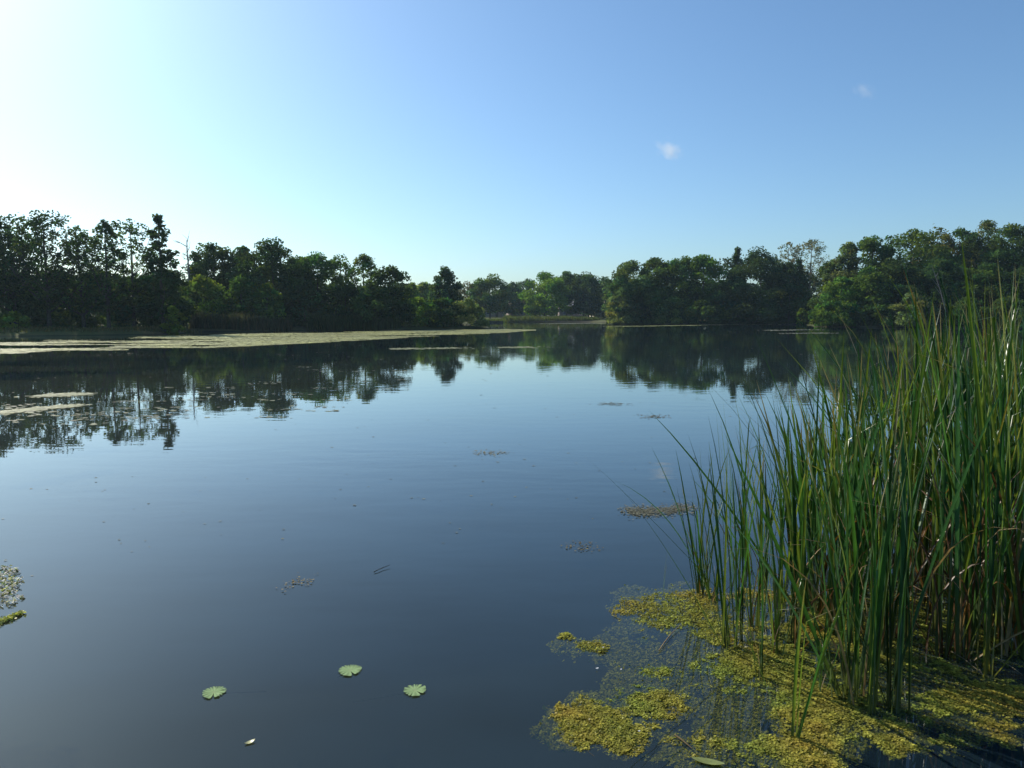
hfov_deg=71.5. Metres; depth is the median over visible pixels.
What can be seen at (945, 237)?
broadleaf tree
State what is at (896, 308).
willow bush
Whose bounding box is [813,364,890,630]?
reed shoot
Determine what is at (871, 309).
willow bush
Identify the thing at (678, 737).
twig
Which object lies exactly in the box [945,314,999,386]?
reed shoot
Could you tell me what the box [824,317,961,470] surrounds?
reed shoot
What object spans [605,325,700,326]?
weed raft
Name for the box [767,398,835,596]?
reed shoot
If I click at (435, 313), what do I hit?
willow bush
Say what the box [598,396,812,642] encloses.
reed shoot
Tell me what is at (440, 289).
conifer tree
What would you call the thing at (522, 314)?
house
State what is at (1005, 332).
reed shoot
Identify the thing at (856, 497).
reed shoot
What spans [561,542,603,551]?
weed raft
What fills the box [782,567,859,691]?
reed shoot
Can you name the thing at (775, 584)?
reed shoot
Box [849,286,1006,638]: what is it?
reed shoot
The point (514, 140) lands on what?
sky
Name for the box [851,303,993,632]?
reed shoot
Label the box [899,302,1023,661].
reed shoot
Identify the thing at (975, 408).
reed shoot
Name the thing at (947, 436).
reed shoot
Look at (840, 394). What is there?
reed shoot
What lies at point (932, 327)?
reed shoot
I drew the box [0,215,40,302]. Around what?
broadleaf tree
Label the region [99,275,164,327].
shrub
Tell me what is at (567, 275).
broadleaf tree
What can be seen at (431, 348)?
weed raft
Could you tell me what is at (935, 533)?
reed shoot
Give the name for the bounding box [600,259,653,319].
broadleaf tree
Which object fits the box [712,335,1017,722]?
reed shoot
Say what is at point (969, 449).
reed shoot
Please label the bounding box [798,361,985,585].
reed shoot
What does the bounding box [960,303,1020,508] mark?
reed shoot
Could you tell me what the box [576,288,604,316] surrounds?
broadleaf tree
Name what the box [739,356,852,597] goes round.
reed shoot
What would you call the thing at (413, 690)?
lily pad
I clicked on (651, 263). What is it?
broadleaf tree
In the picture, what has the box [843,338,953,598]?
reed shoot
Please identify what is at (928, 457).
reed shoot
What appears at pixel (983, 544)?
reed shoot
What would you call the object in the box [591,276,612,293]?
broadleaf tree
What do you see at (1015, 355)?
reed shoot
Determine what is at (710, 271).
broadleaf tree
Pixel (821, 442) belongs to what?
reed shoot
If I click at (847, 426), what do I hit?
reed shoot
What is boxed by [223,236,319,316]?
broadleaf tree
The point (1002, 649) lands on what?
reed shoot
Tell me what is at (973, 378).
reed shoot
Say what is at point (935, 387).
reed shoot
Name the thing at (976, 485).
reed shoot
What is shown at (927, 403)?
reed shoot
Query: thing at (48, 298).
broadleaf tree
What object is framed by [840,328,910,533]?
reed shoot
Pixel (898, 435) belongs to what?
reed shoot
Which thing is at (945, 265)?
broadleaf tree
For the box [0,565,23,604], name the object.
petal raft
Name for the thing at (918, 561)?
reed shoot
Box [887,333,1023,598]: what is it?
reed shoot
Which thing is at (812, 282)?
distant woods
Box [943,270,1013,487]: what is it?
reed shoot
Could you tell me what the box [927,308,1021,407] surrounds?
reed shoot
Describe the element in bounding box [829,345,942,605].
reed shoot
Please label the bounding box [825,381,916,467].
reed shoot
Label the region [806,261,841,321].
broadleaf tree
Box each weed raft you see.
[0,404,92,413]
[17,392,91,397]
[276,572,313,589]
[389,347,473,349]
[476,450,504,454]
[500,346,539,347]
[541,323,593,323]
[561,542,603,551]
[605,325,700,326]
[617,501,703,517]
[640,414,670,417]
[696,324,784,324]
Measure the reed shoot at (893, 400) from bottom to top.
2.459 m
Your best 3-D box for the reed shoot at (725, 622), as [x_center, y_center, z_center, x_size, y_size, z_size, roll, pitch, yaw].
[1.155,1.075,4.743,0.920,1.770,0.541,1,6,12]
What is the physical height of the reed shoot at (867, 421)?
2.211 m
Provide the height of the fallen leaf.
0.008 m
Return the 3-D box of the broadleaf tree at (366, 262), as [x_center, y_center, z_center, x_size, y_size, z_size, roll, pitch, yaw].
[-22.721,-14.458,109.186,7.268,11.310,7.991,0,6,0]
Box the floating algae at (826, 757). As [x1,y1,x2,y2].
[547,582,1023,767]
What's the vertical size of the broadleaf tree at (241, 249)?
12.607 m
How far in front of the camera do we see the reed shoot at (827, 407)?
6.79 m
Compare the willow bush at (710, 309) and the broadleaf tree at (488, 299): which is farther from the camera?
the broadleaf tree at (488, 299)
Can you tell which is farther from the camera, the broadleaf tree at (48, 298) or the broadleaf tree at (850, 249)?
the broadleaf tree at (850, 249)
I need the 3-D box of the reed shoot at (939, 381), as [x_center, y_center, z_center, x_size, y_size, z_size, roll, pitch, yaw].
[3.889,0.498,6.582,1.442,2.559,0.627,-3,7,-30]
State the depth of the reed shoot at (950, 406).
5.63 m
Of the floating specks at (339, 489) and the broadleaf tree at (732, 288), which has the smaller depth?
the floating specks at (339, 489)
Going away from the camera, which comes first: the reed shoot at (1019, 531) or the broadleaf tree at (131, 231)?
the reed shoot at (1019, 531)
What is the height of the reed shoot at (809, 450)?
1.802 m
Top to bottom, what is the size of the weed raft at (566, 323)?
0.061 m
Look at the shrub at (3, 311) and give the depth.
88.41 m
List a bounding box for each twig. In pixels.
[674,734,691,747]
[932,638,981,673]
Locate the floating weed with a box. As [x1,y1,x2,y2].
[0,329,535,353]
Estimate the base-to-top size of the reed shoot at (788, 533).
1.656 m
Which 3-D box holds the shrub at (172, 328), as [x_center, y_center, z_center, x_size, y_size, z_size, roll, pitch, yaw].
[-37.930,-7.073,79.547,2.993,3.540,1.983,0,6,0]
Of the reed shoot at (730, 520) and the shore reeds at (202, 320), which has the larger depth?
the shore reeds at (202, 320)
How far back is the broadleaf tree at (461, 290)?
229.92 m
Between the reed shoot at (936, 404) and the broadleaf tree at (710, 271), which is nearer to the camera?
the reed shoot at (936, 404)
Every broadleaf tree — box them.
[0,210,88,326]
[0,214,50,323]
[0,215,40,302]
[44,225,113,327]
[82,219,130,328]
[105,218,158,326]
[179,242,240,314]
[181,274,239,316]
[213,274,275,317]
[218,245,268,315]
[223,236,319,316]
[244,282,286,319]
[271,255,321,317]
[282,250,358,319]
[319,283,373,318]
[329,253,353,309]
[344,253,382,307]
[348,287,395,321]
[349,264,417,321]
[403,282,420,316]
[413,281,438,316]
[454,281,485,313]
[465,273,511,317]
[497,281,531,314]
[511,278,547,307]
[516,271,571,315]
[548,271,588,315]
[561,271,603,315]
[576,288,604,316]
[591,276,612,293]
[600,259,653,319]
[631,257,677,298]
[650,255,714,317]
[675,254,728,320]
[699,276,771,321]
[711,257,733,289]
[722,245,803,321]
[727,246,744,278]
[762,261,810,313]
[765,283,820,321]
[786,257,810,310]
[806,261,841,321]
[815,276,875,321]
[817,241,864,301]
[841,235,898,302]
[847,266,897,322]
[856,260,937,314]
[872,228,965,304]
[899,256,978,321]
[906,223,981,321]
[935,226,989,318]
[949,263,1023,312]
[957,219,1011,294]
[975,222,1023,305]
[983,265,1023,313]
[994,236,1023,318]
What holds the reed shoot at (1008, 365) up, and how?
on the water
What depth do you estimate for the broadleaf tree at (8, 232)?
86.34 m
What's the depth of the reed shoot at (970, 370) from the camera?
7.11 m
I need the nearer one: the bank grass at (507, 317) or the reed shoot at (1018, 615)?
the reed shoot at (1018, 615)
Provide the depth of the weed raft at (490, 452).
11.80 m
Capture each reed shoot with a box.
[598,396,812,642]
[618,415,766,651]
[655,453,739,598]
[656,353,882,615]
[683,448,729,588]
[686,527,728,602]
[696,414,785,643]
[696,443,778,588]
[709,406,750,653]
[709,436,758,587]
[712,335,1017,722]
[715,422,765,584]
[724,378,904,705]
[726,570,823,657]
[727,551,862,738]
[728,445,793,601]
[734,402,788,601]
[734,512,772,681]
[738,446,820,615]
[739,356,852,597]
[740,346,938,569]
[740,378,872,584]
[743,416,822,563]
[745,421,837,591]
[748,398,884,647]
[759,389,817,556]
[763,390,892,629]
[764,378,808,626]
[766,434,835,527]
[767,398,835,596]
[768,337,926,555]
[776,310,1021,486]
[777,383,838,559]
[779,371,937,659]
[781,391,844,573]
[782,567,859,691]
[785,364,1023,658]
[786,422,823,588]
[794,287,986,587]
[794,349,852,529]
[796,387,892,642]
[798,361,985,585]
[803,376,855,549]
[804,348,888,496]
[804,352,923,611]
[805,346,913,540]
[806,391,864,558]
[807,320,954,608]
[807,382,899,539]
[810,296,969,656]
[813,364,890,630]
[814,338,869,611]
[818,353,901,461]
[820,331,1023,603]
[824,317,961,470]
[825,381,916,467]
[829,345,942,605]
[832,374,909,599]
[833,305,949,495]
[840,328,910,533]
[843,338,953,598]
[843,343,910,477]
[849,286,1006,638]
[849,385,898,479]
[850,229,1023,674]
[850,334,950,567]
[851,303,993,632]
[851,322,1022,439]
[851,384,1018,653]
[852,356,893,509]
[853,312,929,578]
[861,341,934,524]
[862,438,914,714]
[864,299,1019,631]
[864,330,921,578]
[865,301,1018,597]
[865,325,957,460]
[865,344,951,545]
[866,297,979,510]
[868,327,1004,448]
[869,291,1014,572]
[869,353,1019,562]
[870,275,1022,594]
[875,312,961,501]
[880,282,1023,600]
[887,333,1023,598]
[887,357,973,471]
[888,276,1017,449]
[889,296,1002,612]
[889,331,1021,569]
[892,271,1023,674]
[896,330,946,398]
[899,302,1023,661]
[901,253,1015,536]
[903,270,976,382]
[903,364,1023,626]
[904,259,983,454]
[906,279,1020,461]
[906,364,1023,641]
[908,336,1016,574]
[913,282,994,532]
[918,274,1016,493]
[918,308,1002,614]
[919,298,1022,410]
[920,306,1023,646]
[920,319,961,484]
[920,331,993,437]
[921,284,1023,605]
[924,284,1021,400]
[926,299,1018,396]
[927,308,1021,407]
[928,317,1023,566]
[933,365,1023,649]
[936,265,1020,482]
[941,284,1022,422]
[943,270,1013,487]
[944,312,996,427]
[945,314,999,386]
[952,301,1015,520]
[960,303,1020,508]
[963,297,1016,510]
[964,291,1023,447]
[964,311,1014,500]
[970,268,1020,534]
[971,303,1023,678]
[977,315,1014,494]
[981,275,1021,375]
[984,262,1023,595]
[989,296,1021,406]
[997,255,1021,418]
[999,300,1023,421]
[1004,273,1023,565]
[1008,342,1021,524]
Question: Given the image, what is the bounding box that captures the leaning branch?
[931,267,945,309]
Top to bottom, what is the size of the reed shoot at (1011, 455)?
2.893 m
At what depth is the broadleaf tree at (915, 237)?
134.72 m
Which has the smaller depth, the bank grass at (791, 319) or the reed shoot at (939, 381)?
the reed shoot at (939, 381)
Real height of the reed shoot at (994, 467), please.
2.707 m
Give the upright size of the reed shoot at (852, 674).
2.089 m
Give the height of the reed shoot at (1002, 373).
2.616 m
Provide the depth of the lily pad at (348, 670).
4.61 m
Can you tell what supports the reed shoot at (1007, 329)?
on the water
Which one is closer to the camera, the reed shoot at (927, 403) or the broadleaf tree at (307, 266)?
the reed shoot at (927, 403)
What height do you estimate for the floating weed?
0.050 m
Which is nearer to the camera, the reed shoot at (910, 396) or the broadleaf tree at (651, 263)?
the reed shoot at (910, 396)
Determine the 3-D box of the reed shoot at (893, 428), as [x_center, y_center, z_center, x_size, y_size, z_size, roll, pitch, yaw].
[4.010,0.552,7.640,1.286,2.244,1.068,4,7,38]
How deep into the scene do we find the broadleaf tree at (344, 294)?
104.87 m
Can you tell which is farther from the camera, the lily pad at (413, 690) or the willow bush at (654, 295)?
the willow bush at (654, 295)
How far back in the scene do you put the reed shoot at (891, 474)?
4.65 m
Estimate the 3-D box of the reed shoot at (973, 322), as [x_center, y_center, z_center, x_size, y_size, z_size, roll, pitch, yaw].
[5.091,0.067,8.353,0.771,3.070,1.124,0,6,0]
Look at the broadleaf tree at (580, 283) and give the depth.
230.05 m
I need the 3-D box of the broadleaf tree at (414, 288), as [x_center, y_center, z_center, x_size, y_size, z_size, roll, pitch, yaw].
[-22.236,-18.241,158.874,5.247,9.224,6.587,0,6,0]
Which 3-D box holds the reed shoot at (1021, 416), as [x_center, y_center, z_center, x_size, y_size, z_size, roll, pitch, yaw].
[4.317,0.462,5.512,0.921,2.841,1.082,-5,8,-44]
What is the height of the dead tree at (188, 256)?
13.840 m
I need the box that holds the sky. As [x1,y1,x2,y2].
[0,0,1023,299]
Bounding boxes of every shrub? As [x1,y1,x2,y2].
[0,283,37,326]
[0,311,30,327]
[37,271,129,327]
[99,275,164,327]
[131,268,204,326]
[158,305,187,334]
[795,308,809,324]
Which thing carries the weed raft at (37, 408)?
on the water
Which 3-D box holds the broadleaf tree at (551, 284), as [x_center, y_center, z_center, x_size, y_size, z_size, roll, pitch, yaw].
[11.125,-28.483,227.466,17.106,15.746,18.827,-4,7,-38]
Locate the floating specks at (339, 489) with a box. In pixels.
[2,345,765,575]
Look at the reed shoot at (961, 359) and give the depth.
7.16 m
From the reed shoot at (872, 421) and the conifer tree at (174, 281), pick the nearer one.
the reed shoot at (872, 421)
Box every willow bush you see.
[392,306,419,326]
[402,296,441,326]
[422,297,473,326]
[439,296,489,326]
[604,292,645,323]
[614,284,682,323]
[642,296,703,323]
[680,299,732,323]
[727,298,786,323]
[807,297,855,326]
[852,302,905,325]
[877,293,943,326]
[939,296,991,325]
[981,295,1023,327]
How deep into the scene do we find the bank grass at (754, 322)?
156.59 m
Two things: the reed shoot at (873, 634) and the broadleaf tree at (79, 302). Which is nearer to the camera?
the reed shoot at (873, 634)
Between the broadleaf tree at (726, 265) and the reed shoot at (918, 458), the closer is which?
the reed shoot at (918, 458)
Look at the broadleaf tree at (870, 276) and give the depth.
127.39 m
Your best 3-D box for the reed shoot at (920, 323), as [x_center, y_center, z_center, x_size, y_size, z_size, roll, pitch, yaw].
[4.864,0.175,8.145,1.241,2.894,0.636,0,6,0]
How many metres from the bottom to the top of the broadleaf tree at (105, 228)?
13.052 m
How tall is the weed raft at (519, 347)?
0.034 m
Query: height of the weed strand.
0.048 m
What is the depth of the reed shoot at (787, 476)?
6.86 m
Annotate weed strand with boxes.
[0,610,26,624]
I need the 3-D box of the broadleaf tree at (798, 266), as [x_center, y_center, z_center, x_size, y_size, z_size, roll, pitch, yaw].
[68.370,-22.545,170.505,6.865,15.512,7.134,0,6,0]
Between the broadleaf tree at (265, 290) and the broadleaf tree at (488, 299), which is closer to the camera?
the broadleaf tree at (265, 290)
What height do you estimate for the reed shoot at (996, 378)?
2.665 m
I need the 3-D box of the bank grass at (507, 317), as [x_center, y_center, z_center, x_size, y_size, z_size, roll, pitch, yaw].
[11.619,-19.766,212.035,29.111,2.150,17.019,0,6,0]
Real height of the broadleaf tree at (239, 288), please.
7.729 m
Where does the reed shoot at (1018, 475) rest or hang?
on the water
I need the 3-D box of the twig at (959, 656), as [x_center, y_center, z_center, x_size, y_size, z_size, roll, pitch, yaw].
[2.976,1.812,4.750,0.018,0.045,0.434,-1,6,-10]
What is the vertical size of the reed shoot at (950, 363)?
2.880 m
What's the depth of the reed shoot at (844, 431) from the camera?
6.87 m
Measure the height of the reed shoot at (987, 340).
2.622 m
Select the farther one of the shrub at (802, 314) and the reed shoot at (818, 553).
the shrub at (802, 314)
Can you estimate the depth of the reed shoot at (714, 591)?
5.76 m
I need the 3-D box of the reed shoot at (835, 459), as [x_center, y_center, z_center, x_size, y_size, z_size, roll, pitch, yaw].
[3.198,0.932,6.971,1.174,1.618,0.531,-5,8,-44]
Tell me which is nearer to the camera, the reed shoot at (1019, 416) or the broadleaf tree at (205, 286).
the reed shoot at (1019, 416)
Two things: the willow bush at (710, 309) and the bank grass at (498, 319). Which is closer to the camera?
the willow bush at (710, 309)
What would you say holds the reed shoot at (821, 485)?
on the water
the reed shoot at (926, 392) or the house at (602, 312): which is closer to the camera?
the reed shoot at (926, 392)
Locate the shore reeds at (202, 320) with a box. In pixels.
[186,309,294,330]
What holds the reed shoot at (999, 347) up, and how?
on the water
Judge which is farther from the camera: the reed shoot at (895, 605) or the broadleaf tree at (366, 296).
the broadleaf tree at (366, 296)
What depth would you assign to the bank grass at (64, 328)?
80.42 m
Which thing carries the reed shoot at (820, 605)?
on the water
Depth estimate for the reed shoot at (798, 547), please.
5.17 m
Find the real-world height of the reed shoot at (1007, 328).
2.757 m
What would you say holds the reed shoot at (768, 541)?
on the water
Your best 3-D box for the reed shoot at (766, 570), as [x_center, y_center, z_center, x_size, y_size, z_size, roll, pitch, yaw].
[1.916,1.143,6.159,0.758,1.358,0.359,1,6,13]
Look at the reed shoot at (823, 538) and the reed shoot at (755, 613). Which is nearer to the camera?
the reed shoot at (755, 613)
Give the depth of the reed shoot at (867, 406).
7.83 m
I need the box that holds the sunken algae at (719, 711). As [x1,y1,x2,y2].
[529,581,1023,767]
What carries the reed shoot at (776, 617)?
on the water
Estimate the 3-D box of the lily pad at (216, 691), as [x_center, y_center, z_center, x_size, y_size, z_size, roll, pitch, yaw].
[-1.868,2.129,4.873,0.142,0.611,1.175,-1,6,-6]
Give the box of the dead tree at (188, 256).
[173,231,194,282]
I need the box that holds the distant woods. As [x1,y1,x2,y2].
[41,271,827,319]
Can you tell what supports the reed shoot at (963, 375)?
on the water
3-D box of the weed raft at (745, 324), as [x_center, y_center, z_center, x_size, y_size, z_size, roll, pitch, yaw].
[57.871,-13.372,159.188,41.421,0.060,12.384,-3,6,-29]
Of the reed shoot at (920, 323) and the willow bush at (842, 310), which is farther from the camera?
the willow bush at (842, 310)
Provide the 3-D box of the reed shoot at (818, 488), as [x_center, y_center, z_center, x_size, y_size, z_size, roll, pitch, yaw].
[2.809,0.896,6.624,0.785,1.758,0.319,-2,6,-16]
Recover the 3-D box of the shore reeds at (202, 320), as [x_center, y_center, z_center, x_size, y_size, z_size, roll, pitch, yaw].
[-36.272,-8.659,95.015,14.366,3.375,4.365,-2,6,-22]
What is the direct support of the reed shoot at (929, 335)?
on the water
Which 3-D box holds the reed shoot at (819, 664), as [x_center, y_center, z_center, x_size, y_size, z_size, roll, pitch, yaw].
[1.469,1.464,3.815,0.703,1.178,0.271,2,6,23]
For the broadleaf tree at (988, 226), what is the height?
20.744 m
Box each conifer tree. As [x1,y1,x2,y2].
[127,213,195,330]
[424,265,467,312]
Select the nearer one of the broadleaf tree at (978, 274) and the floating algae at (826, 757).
the floating algae at (826, 757)
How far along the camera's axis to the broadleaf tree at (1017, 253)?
135.75 m
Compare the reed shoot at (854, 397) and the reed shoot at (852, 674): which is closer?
the reed shoot at (852, 674)
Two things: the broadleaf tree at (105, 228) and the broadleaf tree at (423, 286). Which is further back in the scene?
the broadleaf tree at (423, 286)
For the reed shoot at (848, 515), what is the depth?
4.97 m
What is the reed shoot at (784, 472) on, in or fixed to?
on the water
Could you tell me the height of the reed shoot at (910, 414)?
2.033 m
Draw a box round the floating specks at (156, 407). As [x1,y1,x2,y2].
[1,369,414,424]
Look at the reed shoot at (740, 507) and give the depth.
6.42 m
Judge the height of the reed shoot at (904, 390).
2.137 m
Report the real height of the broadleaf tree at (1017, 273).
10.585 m
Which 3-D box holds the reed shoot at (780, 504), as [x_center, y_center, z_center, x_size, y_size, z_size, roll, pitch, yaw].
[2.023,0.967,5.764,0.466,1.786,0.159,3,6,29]
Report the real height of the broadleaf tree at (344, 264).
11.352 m
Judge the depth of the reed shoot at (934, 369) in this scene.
6.88 m
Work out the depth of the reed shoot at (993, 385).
6.12 m
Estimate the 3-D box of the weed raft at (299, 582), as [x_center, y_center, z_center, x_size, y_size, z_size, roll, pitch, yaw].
[-1.844,1.701,6.105,0.286,0.012,0.441,0,6,0]
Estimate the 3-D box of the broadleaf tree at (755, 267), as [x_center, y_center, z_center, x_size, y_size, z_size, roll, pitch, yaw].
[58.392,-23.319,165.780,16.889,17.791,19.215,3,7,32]
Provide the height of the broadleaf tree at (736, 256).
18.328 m
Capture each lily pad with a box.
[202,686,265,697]
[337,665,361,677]
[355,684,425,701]
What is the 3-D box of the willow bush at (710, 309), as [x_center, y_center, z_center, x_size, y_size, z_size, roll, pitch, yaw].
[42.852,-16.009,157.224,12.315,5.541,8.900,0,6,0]
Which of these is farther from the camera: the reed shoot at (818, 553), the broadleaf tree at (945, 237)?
the broadleaf tree at (945, 237)
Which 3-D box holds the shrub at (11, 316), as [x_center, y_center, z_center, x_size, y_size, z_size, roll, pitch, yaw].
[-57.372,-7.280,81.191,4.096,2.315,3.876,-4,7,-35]
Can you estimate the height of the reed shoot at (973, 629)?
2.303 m
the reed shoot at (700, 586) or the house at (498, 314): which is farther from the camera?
the house at (498, 314)
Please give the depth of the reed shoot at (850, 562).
5.58 m
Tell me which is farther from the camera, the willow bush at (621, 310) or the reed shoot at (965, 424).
the willow bush at (621, 310)
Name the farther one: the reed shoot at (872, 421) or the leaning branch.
the leaning branch
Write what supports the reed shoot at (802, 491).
on the water
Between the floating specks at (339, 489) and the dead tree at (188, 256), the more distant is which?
the dead tree at (188, 256)
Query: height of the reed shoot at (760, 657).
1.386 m
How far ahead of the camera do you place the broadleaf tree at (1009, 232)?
138.29 m
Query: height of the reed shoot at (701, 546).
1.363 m
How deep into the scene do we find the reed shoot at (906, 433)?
6.33 m
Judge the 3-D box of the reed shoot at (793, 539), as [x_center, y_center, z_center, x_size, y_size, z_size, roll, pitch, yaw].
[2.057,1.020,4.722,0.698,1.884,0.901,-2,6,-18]
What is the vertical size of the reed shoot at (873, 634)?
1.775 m
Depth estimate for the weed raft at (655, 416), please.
15.93 m
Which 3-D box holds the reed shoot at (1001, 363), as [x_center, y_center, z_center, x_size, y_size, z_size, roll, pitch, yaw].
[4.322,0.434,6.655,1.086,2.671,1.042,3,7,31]
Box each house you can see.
[481,308,502,316]
[506,302,529,315]
[558,301,589,316]
[590,306,605,317]
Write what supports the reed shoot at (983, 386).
on the water
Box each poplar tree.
[776,242,799,263]
[789,239,828,293]
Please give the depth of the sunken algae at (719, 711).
4.46 m
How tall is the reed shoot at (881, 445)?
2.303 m
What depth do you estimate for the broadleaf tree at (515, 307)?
250.31 m
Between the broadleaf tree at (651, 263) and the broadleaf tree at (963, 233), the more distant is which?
the broadleaf tree at (651, 263)
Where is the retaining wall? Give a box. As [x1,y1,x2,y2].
[474,320,502,322]
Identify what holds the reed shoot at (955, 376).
on the water
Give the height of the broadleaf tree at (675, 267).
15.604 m
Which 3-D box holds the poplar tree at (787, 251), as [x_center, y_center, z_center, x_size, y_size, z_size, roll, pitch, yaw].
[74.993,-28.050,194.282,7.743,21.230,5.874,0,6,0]
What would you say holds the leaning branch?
attached to the broadleaf tree at (945, 265)
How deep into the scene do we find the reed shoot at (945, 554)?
4.93 m
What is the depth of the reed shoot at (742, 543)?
5.01 m
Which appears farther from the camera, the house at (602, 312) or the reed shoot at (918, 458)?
the house at (602, 312)
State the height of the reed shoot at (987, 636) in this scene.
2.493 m
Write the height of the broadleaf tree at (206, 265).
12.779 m
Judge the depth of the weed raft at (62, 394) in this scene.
20.29 m
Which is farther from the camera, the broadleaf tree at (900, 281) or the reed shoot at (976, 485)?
the broadleaf tree at (900, 281)
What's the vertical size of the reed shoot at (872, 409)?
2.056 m
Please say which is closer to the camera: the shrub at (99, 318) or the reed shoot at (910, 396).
the reed shoot at (910, 396)
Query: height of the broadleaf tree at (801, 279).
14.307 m
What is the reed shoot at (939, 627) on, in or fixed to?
on the water
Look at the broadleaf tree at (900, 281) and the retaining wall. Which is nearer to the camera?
the broadleaf tree at (900, 281)
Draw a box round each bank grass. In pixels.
[0,325,201,333]
[485,318,506,321]
[502,314,601,321]
[606,319,794,324]
[770,314,816,322]
[829,320,1022,326]
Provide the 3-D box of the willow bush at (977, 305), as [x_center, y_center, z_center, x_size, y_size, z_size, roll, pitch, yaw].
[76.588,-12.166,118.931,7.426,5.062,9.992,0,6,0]
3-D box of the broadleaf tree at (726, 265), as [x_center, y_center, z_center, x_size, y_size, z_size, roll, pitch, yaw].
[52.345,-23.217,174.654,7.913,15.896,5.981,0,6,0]
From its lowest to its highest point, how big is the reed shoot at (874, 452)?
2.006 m
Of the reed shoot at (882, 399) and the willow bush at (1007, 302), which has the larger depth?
the willow bush at (1007, 302)
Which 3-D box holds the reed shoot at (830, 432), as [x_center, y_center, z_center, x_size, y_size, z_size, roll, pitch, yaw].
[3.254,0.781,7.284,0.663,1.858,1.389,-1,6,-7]
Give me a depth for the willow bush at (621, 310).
157.17 m
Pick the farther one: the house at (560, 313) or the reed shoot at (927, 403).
the house at (560, 313)
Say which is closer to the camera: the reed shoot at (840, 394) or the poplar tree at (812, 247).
the reed shoot at (840, 394)
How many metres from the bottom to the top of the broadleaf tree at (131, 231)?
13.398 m
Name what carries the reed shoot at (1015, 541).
on the water
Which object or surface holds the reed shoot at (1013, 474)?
on the water
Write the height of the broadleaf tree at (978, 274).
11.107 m
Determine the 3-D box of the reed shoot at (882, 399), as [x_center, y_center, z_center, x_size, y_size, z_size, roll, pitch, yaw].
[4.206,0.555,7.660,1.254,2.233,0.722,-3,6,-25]
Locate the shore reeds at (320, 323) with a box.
[301,310,400,330]
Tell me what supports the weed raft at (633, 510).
on the water
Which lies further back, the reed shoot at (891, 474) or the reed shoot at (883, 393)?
the reed shoot at (883, 393)
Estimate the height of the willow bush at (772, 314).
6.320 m
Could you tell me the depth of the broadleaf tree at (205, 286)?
98.53 m
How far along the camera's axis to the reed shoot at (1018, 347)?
7.23 m

